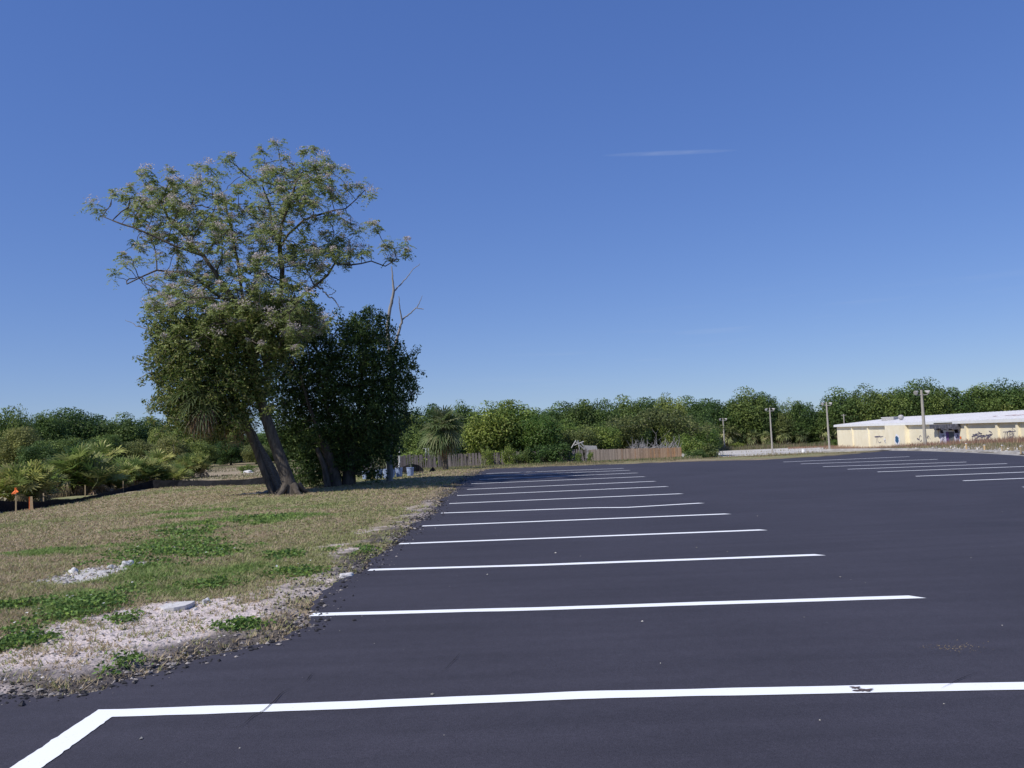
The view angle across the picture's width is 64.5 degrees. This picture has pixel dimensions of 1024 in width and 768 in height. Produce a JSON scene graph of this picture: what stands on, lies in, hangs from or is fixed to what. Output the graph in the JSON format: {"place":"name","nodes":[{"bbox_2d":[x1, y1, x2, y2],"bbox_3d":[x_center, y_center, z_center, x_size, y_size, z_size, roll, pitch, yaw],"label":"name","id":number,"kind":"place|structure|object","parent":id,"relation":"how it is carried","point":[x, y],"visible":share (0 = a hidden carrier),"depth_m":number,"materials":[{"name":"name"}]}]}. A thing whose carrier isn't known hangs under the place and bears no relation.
{"place":"outdoors","nodes":[
{"label":"outdoors","id":0,"kind":"place"},
{"bbox_2d":[0,437,1023,748],"bbox_3d":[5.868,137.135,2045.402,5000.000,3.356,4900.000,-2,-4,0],"label":"ground","id":1,"kind":"structure","parent":0,"point":[154,643],"depth_m":8.27,"materials":[{"name":"beige gravel"}]},
{"bbox_2d":[5,403,29,464],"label":"feathery tree","id":2,"kind":"object","parent":1,"relation":"on","point":[12,416],"visible":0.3,"depth_m":90.15,"materials":[{"name":"green plant"}]},
{"bbox_2d":[0,405,35,466],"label":"broadleaf tree","id":3,"kind":"object","parent":1,"relation":"on","point":[4,425],"visible":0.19,"depth_m":91.49,"materials":[{"name":"green plant"}]},
{"bbox_2d":[0,426,46,466],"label":"broadleaf tree","id":4,"kind":"object","parent":1,"relation":"on","point":[8,451],"visible":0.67,"depth_m":78.97,"materials":[{"name":"green plant"}]},
{"bbox_2d":[0,459,68,501],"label":"palmetto","id":5,"kind":"object","parent":1,"relation":"on","point":[30,479],"visible":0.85,"depth_m":26.59,"materials":[{"name":"green plant"}]},
{"bbox_2d":[15,440,61,464],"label":"broadleaf tree","id":6,"kind":"object","parent":1,"relation":"on","point":[32,452],"visible":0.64,"depth_m":73.14,"materials":[{"name":"green plant"}]},
{"bbox_2d":[28,409,72,444],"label":"broadleaf tree","id":7,"kind":"object","parent":1,"relation":"on","point":[42,426],"visible":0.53,"depth_m":99.21,"materials":[{"name":"green plant"}]},
{"bbox_2d":[39,435,86,453],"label":"broadleaf tree","id":8,"kind":"object","parent":1,"relation":"on","point":[60,445],"visible":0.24,"depth_m":77.40,"materials":[{"name":"green plant"}]},
{"bbox_2d":[46,407,105,444],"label":"broadleaf tree","id":9,"kind":"object","parent":1,"relation":"on","point":[81,426],"visible":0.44,"depth_m":104.16,"materials":[{"name":"green plant"}]},
{"bbox_2d":[40,442,113,497],"bbox_3d":[-18.580,4.134,34.108,3.119,3.346,4.479,0,-5,-35],"label":"palmetto","id":10,"kind":"object","parent":1,"relation":"on","point":[78,451],"visible":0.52,"depth_m":33.31,"materials":[{"name":"green plant"}]},
{"bbox_2d":[41,440,125,493],"bbox_3d":[-20.334,4.403,37.801,4.817,3.598,3.354,1,-5,-40],"label":"palmetto","id":11,"kind":"object","parent":1,"relation":"on","point":[107,451],"visible":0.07,"depth_m":38.56,"materials":[{"name":"green plant"}]},
{"bbox_2d":[46,450,129,496],"bbox_3d":[-18.064,4.248,34.251,3.712,2.984,3.821,-4,-4,24],"label":"palmetto","id":12,"kind":"object","parent":1,"relation":"on","point":[101,472],"visible":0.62,"depth_m":33.66,"materials":[{"name":"green plant"}]},
{"bbox_2d":[83,433,127,462],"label":"broadleaf tree","id":13,"kind":"object","parent":1,"relation":"on","point":[110,438],"visible":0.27,"depth_m":81.63,"materials":[{"name":"green plant"}]},
{"bbox_2d":[102,463,141,491],"bbox_3d":[-17.824,4.434,36.307,2.495,1.864,1.737,1,-5,-43],"label":"palmetto","id":14,"kind":"object","parent":1,"relation":"on","point":[118,483],"visible":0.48,"depth_m":36.39,"materials":[{"name":"green plant"}]},
{"bbox_2d":[95,411,151,461],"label":"broadleaf tree","id":15,"kind":"object","parent":1,"relation":"on","point":[129,431],"visible":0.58,"depth_m":106.47,"materials":[{"name":"green plant"}]},
{"bbox_2d":[0,477,264,512],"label":"silt fence","id":16,"kind":"object","parent":1,"relation":"on","point":[5,506],"visible":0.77,"depth_m":35.05,"materials":[{"name":"fabric"}]},
{"bbox_2d":[114,439,156,458],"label":"broadleaf tree","id":17,"kind":"object","parent":1,"relation":"on","point":[133,446],"visible":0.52,"depth_m":82.75,"materials":[{"name":"green plant"}]},
{"bbox_2d":[108,454,167,488],"bbox_3d":[-17.844,4.521,37.986,3.131,2.445,3.042,-2,-4,-6],"label":"palmetto","id":18,"kind":"object","parent":1,"relation":"on","point":[147,466],"visible":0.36,"depth_m":38.04,"materials":[{"name":"green plant"}]},
{"bbox_2d":[135,416,168,443],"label":"broadleaf tree","id":19,"kind":"object","parent":1,"relation":"on","point":[144,421],"visible":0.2,"depth_m":111.23,"materials":[{"name":"green plant"}]},
{"bbox_2d":[133,449,177,481],"bbox_3d":[-19.616,4.832,42.813,3.852,2.878,2.682,0,-5,-35],"label":"palmetto","id":20,"kind":"object","parent":1,"relation":"on","point":[155,454],"visible":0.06,"depth_m":43.34,"materials":[{"name":"green plant"}]},
{"bbox_2d":[147,425,174,446],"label":"broadleaf tree","id":21,"kind":"object","parent":1,"relation":"on","point":[151,440],"visible":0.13,"depth_m":98.76,"materials":[{"name":"green plant"}]},
{"bbox_2d":[147,457,193,480],"bbox_3d":[-16.678,4.530,39.269,2.780,2.077,1.936,-2,-4,-6],"label":"palmetto","id":22,"kind":"object","parent":1,"relation":"on","point":[172,472],"visible":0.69,"depth_m":39.11,"materials":[{"name":"green plant"}]},
{"bbox_2d":[150,436,190,466],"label":"broadleaf tree","id":23,"kind":"object","parent":1,"relation":"on","point":[169,448],"visible":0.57,"depth_m":81.08,"materials":[{"name":"green plant"}]},
{"bbox_2d":[159,601,194,611],"bbox_3d":[-3.440,2.276,8.296,0.332,0.062,0.356,-2,-4,0],"label":"concrete slab","id":24,"kind":"object","parent":1,"relation":"on","point":[178,606],"depth_m":8.24,"materials":[{"name":"white concrete"}]},
{"bbox_2d":[168,425,211,459],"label":"broadleaf tree","id":25,"kind":"object","parent":1,"relation":"on","point":[190,439],"visible":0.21,"depth_m":94.81,"materials":[{"name":"green plant"}]},
{"bbox_2d":[0,505,381,678],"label":"weeds","id":26,"kind":"object","parent":1,"relation":"on","point":[30,636],"visible":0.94,"depth_m":9.28,"materials":[{"name":"green plant"}]},
{"bbox_2d":[167,451,217,478],"bbox_3d":[-19.910,5.441,49.940,3.262,2.621,3.357,-3,-4,11],"label":"palmetto","id":27,"kind":"object","parent":1,"relation":"on","point":[195,463],"visible":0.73,"depth_m":49.48,"materials":[{"name":"green plant"}]},
{"bbox_2d":[186,439,220,464],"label":"broadleaf tree","id":28,"kind":"object","parent":1,"relation":"on","point":[209,450],"visible":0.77,"depth_m":83.28,"materials":[{"name":"green plant"}]},
{"bbox_2d":[164,357,279,490],"bbox_3d":[-9.818,1.401,26.827,2.605,5.054,3.690,-5,-4,33],"label":"cabbage palm","id":29,"kind":"object","parent":1,"relation":"on","point":[205,420],"visible":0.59,"depth_m":26.22,"materials":[{"name":"green plant"}]},
{"bbox_2d":[132,277,325,494],"bbox_3d":[-9.347,0.161,26.840,6.466,7.369,2.832,-2,-4,0],"label":"vine draped tree","id":30,"kind":"object","parent":1,"relation":"on","point":[243,389],"visible":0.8,"depth_m":26.48,"materials":[{"name":"green plant"}]},
{"bbox_2d":[215,440,246,465],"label":"broadleaf tree","id":31,"kind":"object","parent":1,"relation":"on","point":[233,451],"visible":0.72,"depth_m":87.04,"materials":[{"name":"green plant"}]},
{"bbox_2d":[183,466,294,480],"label":"field grass","id":32,"kind":"structure","parent":1,"relation":"on","point":[216,476],"depth_m":50.02,"materials":[{"name":"plant"}]},
{"bbox_2d":[74,137,416,495],"bbox_3d":[-8.817,-2.161,27.518,11.916,12.272,6.308,-3,-4,14],"label":"flowering tree","id":33,"kind":"object","parent":1,"relation":"on","point":[171,201],"visible":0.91,"depth_m":26.96,"materials":[{"name":"green plant"}]},
{"bbox_2d":[210,378,280,484],"bbox_3d":[-9.351,1.639,27.745,2.484,4.648,2.498,-4,-4,27],"label":"cabbage palm","id":34,"kind":"object","parent":1,"relation":"on","point":[270,461],"visible":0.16,"depth_m":27.64,"materials":[{"name":"green plant"}]},
{"bbox_2d":[238,444,271,463],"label":"broadleaf tree","id":35,"kind":"object","parent":1,"relation":"on","point":[248,451],"visible":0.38,"depth_m":85.26,"materials":[{"name":"green plant"}]},
{"bbox_2d":[0,465,537,694],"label":"grass","id":36,"kind":"structure","parent":1,"relation":"on","point":[161,590],"depth_m":13.48,"materials":[{"name":"green plant"}]},
{"bbox_2d":[252,305,426,486],"bbox_3d":[-6.713,0.414,31.561,6.896,7.511,3.974,-2,-4,0],"label":"dense tree","id":37,"kind":"object","parent":1,"relation":"on","point":[338,413],"visible":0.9,"depth_m":30.97,"materials":[{"name":"green plant"}]},
{"bbox_2d":[386,264,421,481],"bbox_3d":[-4.394,-0.517,33.177,1.773,9.012,0.489,-2,-4,-13],"label":"dead tree","id":38,"kind":"object","parent":1,"relation":"on","point":[390,471],"visible":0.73,"depth_m":33.21,"materials":[{"name":"brown wood"}]},
{"bbox_2d":[395,426,431,464],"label":"broadleaf tree","id":39,"kind":"object","parent":1,"relation":"on","point":[412,443],"visible":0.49,"depth_m":106.19,"materials":[{"name":"green plant"}]},
{"bbox_2d":[399,411,430,450],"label":"broadleaf tree","id":40,"kind":"object","parent":1,"relation":"on","point":[420,418],"visible":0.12,"depth_m":118.65,"materials":[{"name":"green plant"}]},
{"bbox_2d":[411,447,441,467],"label":"shrub","id":41,"kind":"object","parent":1,"relation":"on","point":[419,453],"visible":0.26,"depth_m":96.57,"materials":[{"name":"green plant"}]},
{"bbox_2d":[414,403,441,467],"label":"broadleaf tree","id":42,"kind":"object","parent":1,"relation":"on","point":[427,413],"visible":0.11,"depth_m":124.10,"materials":[{"name":"green plant"}]},
{"bbox_2d":[417,404,466,469],"bbox_3d":[-3.706,2.926,43.865,2.857,3.749,2.756,-5,-5,37],"label":"cabbage palm","id":43,"kind":"object","parent":1,"relation":"on","point":[441,439],"visible":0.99,"depth_m":43.55,"materials":[{"name":"green plant"}]},
{"bbox_2d":[452,399,479,466],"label":"broadleaf tree","id":44,"kind":"object","parent":1,"relation":"on","point":[463,411],"visible":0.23,"depth_m":116.50,"materials":[{"name":"green plant"}]},
{"bbox_2d":[364,449,586,469],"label":"board fence","id":45,"kind":"object","parent":1,"relation":"on","point":[462,462],"visible":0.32,"depth_m":94.58,"materials":[{"name":"grey wood"}]},
{"bbox_2d":[481,445,493,465],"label":"shrub","id":46,"kind":"object","parent":1,"relation":"on","point":[488,455],"visible":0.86,"depth_m":93.43,"materials":[{"name":"green plant"}]},
{"bbox_2d":[459,400,522,463],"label":"broadleaf tree","id":47,"kind":"object","parent":1,"relation":"on","point":[477,434],"visible":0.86,"depth_m":102.14,"materials":[{"name":"green plant"}]},
{"bbox_2d":[500,443,516,463],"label":"shrub","id":48,"kind":"object","parent":1,"relation":"on","point":[506,456],"visible":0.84,"depth_m":93.61,"materials":[{"name":"green plant"}]},
{"bbox_2d":[0,451,1023,767],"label":"parking lot","id":49,"kind":"structure","parent":1,"relation":"on","point":[796,613],"depth_m":6.15,"materials":[{"name":"grey asphalt"}]},
{"bbox_2d":[482,399,547,462],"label":"broadleaf tree","id":50,"kind":"object","parent":1,"relation":"on","point":[521,414],"visible":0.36,"depth_m":104.16,"materials":[{"name":"green plant"}]},
{"bbox_2d":[512,448,535,463],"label":"shrub","id":51,"kind":"object","parent":1,"relation":"on","point":[520,456],"visible":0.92,"depth_m":93.07,"materials":[{"name":"green plant"}]},
{"bbox_2d":[515,410,563,456],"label":"broadleaf tree","id":52,"kind":"object","parent":1,"relation":"on","point":[547,431],"visible":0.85,"depth_m":101.63,"materials":[{"name":"green plant"}]},
{"bbox_2d":[523,444,555,462],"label":"shrub","id":53,"kind":"object","parent":1,"relation":"on","point":[539,455],"visible":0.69,"depth_m":93.36,"materials":[{"name":"green plant"}]},
{"bbox_2d":[542,441,575,462],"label":"shrub","id":54,"kind":"object","parent":1,"relation":"on","point":[558,454],"visible":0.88,"depth_m":92.98,"materials":[{"name":"green plant"}]},
{"bbox_2d":[537,401,584,428],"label":"broadleaf tree","id":55,"kind":"object","parent":1,"relation":"on","point":[552,412],"visible":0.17,"depth_m":148.01,"materials":[{"name":"green plant"}]},
{"bbox_2d":[423,455,701,469],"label":"rough grass","id":56,"kind":"structure","parent":1,"relation":"on","point":[561,462],"depth_m":62.38,"materials":[{"name":"plant"}]},
{"bbox_2d":[548,418,582,459],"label":"broadleaf tree","id":57,"kind":"object","parent":1,"relation":"on","point":[568,426],"visible":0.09,"depth_m":111.02,"materials":[{"name":"green plant"}]},
{"bbox_2d":[556,426,604,458],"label":"broadleaf tree","id":58,"kind":"object","parent":1,"relation":"on","point":[572,437],"visible":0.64,"depth_m":104.43,"materials":[{"name":"green plant"}]},
{"bbox_2d":[558,399,603,430],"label":"broadleaf tree","id":59,"kind":"object","parent":1,"relation":"on","point":[583,408],"visible":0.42,"depth_m":145.78,"materials":[{"name":"green plant"}]},
{"bbox_2d":[576,421,623,460],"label":"broadleaf tree","id":60,"kind":"object","parent":1,"relation":"on","point":[609,439],"visible":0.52,"depth_m":106.31,"materials":[{"name":"green plant"}]},
{"bbox_2d":[582,398,624,428],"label":"broadleaf tree","id":61,"kind":"object","parent":1,"relation":"on","point":[607,410],"visible":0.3,"depth_m":148.11,"materials":[{"name":"green plant"}]},
{"bbox_2d":[597,419,642,459],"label":"broadleaf tree","id":62,"kind":"object","parent":1,"relation":"on","point":[625,444],"visible":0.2,"depth_m":115.88,"materials":[{"name":"green plant"}]},
{"bbox_2d":[604,393,645,435],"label":"broadleaf tree","id":63,"kind":"object","parent":1,"relation":"on","point":[636,409],"visible":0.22,"depth_m":163.83,"materials":[{"name":"green plant"}]},
{"bbox_2d":[616,412,652,457],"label":"broadleaf tree","id":64,"kind":"object","parent":1,"relation":"on","point":[647,436],"visible":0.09,"depth_m":120.19,"materials":[{"name":"green plant"}]},
{"bbox_2d":[588,447,681,460],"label":"board fence","id":65,"kind":"object","parent":1,"relation":"on","point":[611,453],"visible":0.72,"depth_m":94.60,"materials":[{"name":"brown wood"}]},
{"bbox_2d":[426,451,855,470],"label":"dry verge grass","id":66,"kind":"structure","parent":1,"relation":"on","point":[772,455],"depth_m":43.85,"materials":[{"name":"plant"}]},
{"bbox_2d":[628,396,668,452],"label":"broadleaf tree","id":67,"kind":"object","parent":1,"relation":"on","point":[648,404],"visible":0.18,"depth_m":168.33,"materials":[{"name":"green plant"}]},
{"bbox_2d":[628,437,681,452],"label":"brush pile","id":68,"kind":"object","parent":1,"relation":"on","point":[643,446],"visible":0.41,"depth_m":100.10,"materials":[{"name":"grey wood"}]},
{"bbox_2d":[605,406,725,456],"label":"spreading tree","id":69,"kind":"object","parent":1,"relation":"on","point":[663,417],"visible":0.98,"depth_m":110.95,"materials":[{"name":"green plant"}]},
{"bbox_2d":[653,392,687,452],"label":"broadleaf tree","id":70,"kind":"object","parent":1,"relation":"on","point":[663,403],"visible":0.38,"depth_m":159.10,"materials":[{"name":"green plant"}]},
{"bbox_2d":[681,436,706,456],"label":"shrub","id":71,"kind":"object","parent":1,"relation":"on","point":[685,445],"visible":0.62,"depth_m":94.41,"materials":[{"name":"green plant"}]},
{"bbox_2d":[671,410,721,453],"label":"broadleaf tree","id":72,"kind":"object","parent":1,"relation":"on","point":[701,421],"visible":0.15,"depth_m":133.78,"materials":[{"name":"green plant"}]},
{"bbox_2d":[680,395,713,442],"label":"broadleaf tree","id":73,"kind":"object","parent":1,"relation":"on","point":[698,407],"visible":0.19,"depth_m":163.87,"materials":[{"name":"green plant"}]},
{"bbox_2d":[680,423,724,457],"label":"broadleaf tree","id":74,"kind":"object","parent":1,"relation":"on","point":[714,440],"visible":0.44,"depth_m":118.09,"materials":[{"name":"green plant"}]},
{"bbox_2d":[699,443,718,457],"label":"shrub","id":75,"kind":"object","parent":1,"relation":"on","point":[707,448],"visible":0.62,"depth_m":103.98,"materials":[{"name":"green plant"}]},
{"bbox_2d":[693,397,734,447],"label":"broadleaf tree","id":76,"kind":"object","parent":1,"relation":"on","point":[715,406],"visible":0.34,"depth_m":175.26,"materials":[{"name":"green plant"}]},
{"bbox_2d":[720,421,738,446],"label":"tree","id":77,"kind":"object","parent":1,"relation":"on","point":[729,439],"visible":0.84,"depth_m":173.45,"materials":[{"name":"green plant"}]},
{"bbox_2d":[713,400,749,442],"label":"broadleaf tree","id":78,"kind":"object","parent":1,"relation":"on","point":[731,410],"visible":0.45,"depth_m":174.87,"materials":[{"name":"green plant"}]},
{"bbox_2d":[725,385,775,445],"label":"broadleaf tree","id":79,"kind":"object","parent":1,"relation":"on","point":[746,404],"visible":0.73,"depth_m":174.60,"materials":[{"name":"green plant"}]},
{"bbox_2d":[746,429,761,445],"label":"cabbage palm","id":80,"kind":"object","parent":1,"relation":"on","point":[752,440],"visible":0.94,"depth_m":172.94,"materials":[{"name":"green plant"}]},
{"bbox_2d":[682,440,837,452],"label":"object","id":81,"kind":"object","parent":1,"relation":"on","point":[751,447],"visible":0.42,"depth_m":166.25,"materials":[{"name":"grey plant"}]},
{"bbox_2d":[744,419,778,445],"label":"broadleaf tree","id":82,"kind":"object","parent":1,"relation":"on","point":[761,430],"visible":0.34,"depth_m":174.33,"materials":[{"name":"green plant"}]},
{"bbox_2d":[749,391,781,443],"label":"broadleaf tree","id":83,"kind":"object","parent":1,"relation":"on","point":[763,397],"visible":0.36,"depth_m":175.96,"materials":[{"name":"green plant"}]},
{"bbox_2d":[774,426,790,443],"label":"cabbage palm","id":84,"kind":"object","parent":1,"relation":"on","point":[782,438],"visible":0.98,"depth_m":173.84,"materials":[{"name":"green plant"}]},
{"bbox_2d":[771,413,801,443],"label":"broadleaf tree","id":85,"kind":"object","parent":1,"relation":"on","point":[784,422],"visible":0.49,"depth_m":174.82,"materials":[{"name":"green plant"}]},
{"bbox_2d":[780,397,800,443],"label":"feathery tree","id":86,"kind":"object","parent":1,"relation":"on","point":[789,416],"visible":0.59,"depth_m":176.49,"materials":[{"name":"green plant"}]},
{"bbox_2d":[775,417,814,443],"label":"broadleaf tree","id":87,"kind":"object","parent":1,"relation":"on","point":[799,426],"visible":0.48,"depth_m":174.80,"materials":[{"name":"green plant"}]},
{"bbox_2d":[787,400,820,442],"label":"broadleaf tree","id":88,"kind":"object","parent":1,"relation":"on","point":[807,412],"visible":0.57,"depth_m":175.97,"materials":[{"name":"green plant"}]},
{"bbox_2d":[804,421,831,442],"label":"broadleaf tree","id":89,"kind":"object","parent":1,"relation":"on","point":[817,438],"visible":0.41,"depth_m":174.85,"materials":[{"name":"green plant"}]},
{"bbox_2d":[815,386,864,440],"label":"broadleaf tree","id":90,"kind":"object","parent":1,"relation":"on","point":[842,407],"visible":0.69,"depth_m":175.49,"materials":[{"name":"green plant"}]},
{"bbox_2d":[843,383,892,420],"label":"broadleaf tree","id":91,"kind":"object","parent":1,"relation":"on","point":[873,407],"visible":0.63,"depth_m":174.67,"materials":[{"name":"green plant"}]},
{"bbox_2d":[866,386,913,419],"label":"broadleaf tree","id":92,"kind":"object","parent":1,"relation":"on","point":[895,404],"visible":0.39,"depth_m":174.76,"materials":[{"name":"green plant"}]},
{"bbox_2d":[889,379,940,415],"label":"broadleaf tree","id":93,"kind":"object","parent":1,"relation":"on","point":[910,395],"visible":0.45,"depth_m":175.27,"materials":[{"name":"green plant"}]},
{"bbox_2d":[913,390,929,443],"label":"light pole","id":94,"kind":"object","parent":1,"relation":"on","point":[923,416],"visible":0.95,"depth_m":87.74,"materials":[{"name":"metal"}]},
{"bbox_2d":[820,435,1023,448],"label":"dry grass","id":95,"kind":"structure","parent":1,"relation":"on","point":[1012,440],"depth_m":72.07,"materials":[{"name":"plant"}]},
{"bbox_2d":[823,448,1023,455],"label":"kerb","id":96,"kind":"structure","parent":1,"relation":"on","point":[1016,453],"depth_m":41.46,"materials":[{"name":"concrete"}]},
{"bbox_2d":[834,410,1023,447],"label":"warehouse","id":97,"kind":"structure","parent":1,"relation":"on","point":[889,431],"depth_m":113.90,"materials":[{"name":"painted concrete"},{"name":"metal"}]},
{"bbox_2d":[908,377,958,415],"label":"broadleaf tree","id":98,"kind":"object","parent":1,"relation":"on","point":[941,397],"visible":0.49,"depth_m":174.53,"materials":[{"name":"green plant"}]},
{"bbox_2d":[845,442,1023,450],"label":"verge grass","id":99,"kind":"structure","parent":1,"relation":"on","point":[993,445],"depth_m":43.33,"materials":[{"name":"green plant"}]},
{"bbox_2d":[931,387,981,412],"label":"broadleaf tree","id":100,"kind":"object","parent":1,"relation":"on","point":[963,397],"visible":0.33,"depth_m":175.56,"materials":[{"name":"green plant"}]},
{"bbox_2d":[953,382,1005,412],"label":"broadleaf tree","id":101,"kind":"object","parent":1,"relation":"on","point":[976,390],"visible":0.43,"depth_m":174.99,"materials":[{"name":"green plant"}]},
{"bbox_2d":[979,377,1023,410],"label":"broadleaf tree","id":102,"kind":"object","parent":1,"relation":"on","point":[1009,400],"visible":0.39,"depth_m":174.95,"materials":[{"name":"green plant"}]},
{"bbox_2d":[0,0,1023,433],"label":"sky","id":103,"kind":"structure","parent":0,"point":[796,200],"materials":[{"name":"blue"}]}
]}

